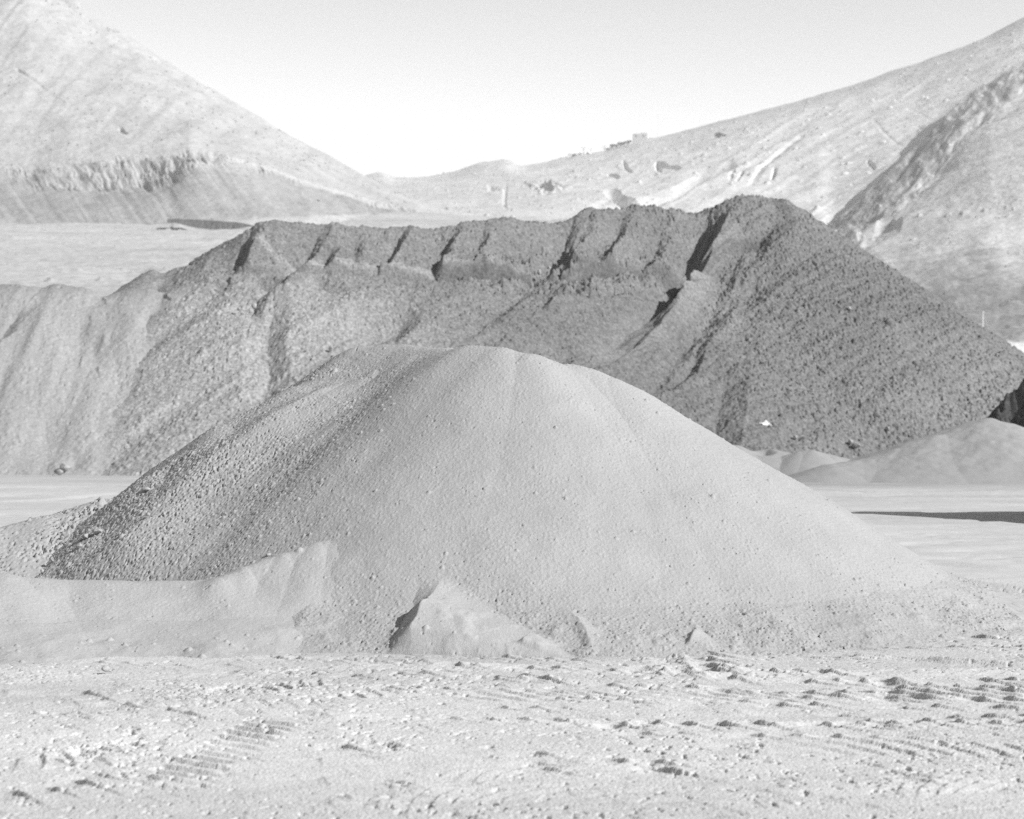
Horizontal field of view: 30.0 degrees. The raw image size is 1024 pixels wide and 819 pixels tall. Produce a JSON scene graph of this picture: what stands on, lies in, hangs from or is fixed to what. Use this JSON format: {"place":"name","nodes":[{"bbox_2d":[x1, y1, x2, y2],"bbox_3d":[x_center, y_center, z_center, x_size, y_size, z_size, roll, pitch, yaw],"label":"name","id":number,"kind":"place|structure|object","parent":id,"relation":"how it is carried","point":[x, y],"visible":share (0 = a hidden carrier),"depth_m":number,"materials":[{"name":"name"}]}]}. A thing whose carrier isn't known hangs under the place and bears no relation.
{"place":"outdoors","nodes":[
{"label":"outdoors","id":0,"kind":"place"},
{"bbox_2d":[167,218,253,229],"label":"low embankment","id":1,"kind":"structure","parent":0,"point":[195,224],"depth_m":570.98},
{"bbox_2d":[0,0,456,231],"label":"hill","id":2,"kind":"structure","parent":0,"point":[37,185],"depth_m":733.30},
{"bbox_2d":[0,212,567,296],"bbox_3d":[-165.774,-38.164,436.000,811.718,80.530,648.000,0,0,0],"label":"ground","id":3,"kind":"structure","parent":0,"point":[102,259],"depth_m":467.67,"materials":[{"name":"sand"}]},
{"bbox_2d":[0,475,1023,818],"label":"ground","id":4,"kind":"structure","parent":0,"point":[930,729],"depth_m":12.57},
{"bbox_2d":[0,496,113,577],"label":"gravel heap","id":5,"kind":"object","parent":4,"relation":"on","point":[30,546],"visible":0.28,"depth_m":20.82,"materials":[{"name":"grey gravel"}]},
{"bbox_2d":[55,469,63,474],"bbox_3d":[-14.424,1.996,60.924,0.243,0.201,0.255,0,0,8],"label":"boulder","id":6,"kind":"object","parent":4,"relation":"on","point":[59,472],"visible":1,"depth_m":60.82,"materials":[{"name":"stone"}]},
{"bbox_2d":[101,665,109,671],"bbox_3d":[-3.228,2.054,15.167,0.056,0.054,0.094,0,0,22],"label":"gravel clod","id":7,"kind":"object","parent":4,"relation":"on","point":[105,668],"visible":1,"depth_m":15.14,"materials":[{"name":"grey stone"}]},
{"bbox_2d":[0,284,224,474],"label":"rubble heap","id":8,"kind":"object","parent":4,"relation":"on","point":[71,357],"visible":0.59,"depth_m":67.00,"materials":[{"name":"grey gravel"}]},
{"bbox_2d":[60,463,70,471],"bbox_3d":[-14.440,1.885,61.666,0.418,0.300,0.321,0,0,37],"label":"boulder","id":9,"kind":"object","parent":8,"relation":"on","point":[64,467],"visible":0.93,"depth_m":61.54,"materials":[{"name":"stone"}]},
{"bbox_2d":[0,539,339,664],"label":"gravel bank","id":10,"kind":"structure","parent":4,"relation":"on","point":[254,608],"depth_m":17.06,"materials":[{"name":"grey gravel"}]},
{"bbox_2d":[35,344,1023,657],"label":"gravel heap","id":11,"kind":"object","parent":4,"relation":"on","point":[477,502],"visible":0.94,"depth_m":18.69,"materials":[{"name":"grey gravel"}]},
{"bbox_2d":[81,533,89,538],"bbox_3d":[-4.506,1.339,20.210,0.089,0.057,0.090,0,0,-44],"label":"gravel clod","id":12,"kind":"object","parent":11,"relation":"on","point":[86,536],"visible":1,"depth_m":20.18,"materials":[{"name":"grey stone"}]},
{"bbox_2d":[92,528,102,533],"bbox_3d":[-4.379,1.283,20.186,0.125,0.054,0.097,0,0,38],"label":"gravel clod","id":13,"kind":"object","parent":11,"relation":"on","point":[97,530],"visible":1,"depth_m":20.15,"materials":[{"name":"grey stone"}]},
{"bbox_2d":[142,487,149,491],"bbox_3d":[-3.966,0.868,20.728,0.084,0.053,0.098,0,0,-20],"label":"gravel clod","id":14,"kind":"object","parent":11,"relation":"on","point":[145,489],"visible":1,"depth_m":20.70,"materials":[{"name":"grey gravel"}]},
{"bbox_2d":[102,194,1023,475],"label":"rubble heap","id":15,"kind":"object","parent":4,"relation":"on","point":[696,318],"visible":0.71,"depth_m":74.56,"materials":[{"name":"grey gravel"}]},
{"bbox_2d":[760,420,771,426],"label":"plastic sheet","id":16,"kind":"object","parent":15,"relation":"on","point":[766,422],"visible":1,"depth_m":69.53,"materials":[{"name":"white plastic"}]},
{"bbox_2d":[851,443,859,447],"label":"boulder","id":17,"kind":"object","parent":15,"relation":"on","point":[855,445],"visible":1,"depth_m":70.30,"materials":[{"name":"stone"}]},
{"bbox_2d":[734,445,850,475],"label":"sand bank","id":18,"kind":"structure","parent":4,"relation":"on","point":[786,463],"depth_m":60.37,"materials":[{"name":"grey sand"}]},
{"bbox_2d":[788,418,1023,483],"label":"sand heap","id":19,"kind":"object","parent":4,"relation":"on","point":[986,451],"visible":0.94,"depth_m":55.52,"materials":[{"name":"sand"}]},
{"bbox_2d":[987,379,1023,426],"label":"rubble heap","id":20,"kind":"object","parent":4,"relation":"on","point":[1009,408],"visible":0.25,"depth_m":62.20,"materials":[{"name":"black gravel"}]},
{"bbox_2d":[79,0,1023,176],"label":"sky","id":21,"kind":"structure","parent":0,"point":[395,88],"materials":[{"name":"white"}]},
{"bbox_2d":[365,17,1023,225],"bbox_3d":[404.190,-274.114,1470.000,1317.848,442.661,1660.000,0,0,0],"label":"hill","id":22,"kind":"structure","parent":0,"point":[871,159],"depth_m":1126.06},
{"bbox_2d":[581,147,585,154],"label":"house","id":23,"kind":"structure","parent":22,"relation":"on","point":[583,150],"depth_m":1638.00,"materials":[{"name":"white paint"}]},
{"bbox_2d":[633,133,646,142],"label":"flat roofed building","id":24,"kind":"structure","parent":22,"relation":"on","point":[639,137],"depth_m":1581.00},
{"bbox_2d":[715,132,726,136],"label":"bush","id":25,"kind":"object","parent":22,"relation":"on","point":[719,134],"visible":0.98,"depth_m":1319.80,"materials":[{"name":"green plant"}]},
{"bbox_2d":[829,61,1023,352],"bbox_3d":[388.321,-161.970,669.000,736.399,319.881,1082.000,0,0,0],"label":"hill","id":26,"kind":"structure","parent":0,"point":[893,232],"depth_m":592.58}
]}

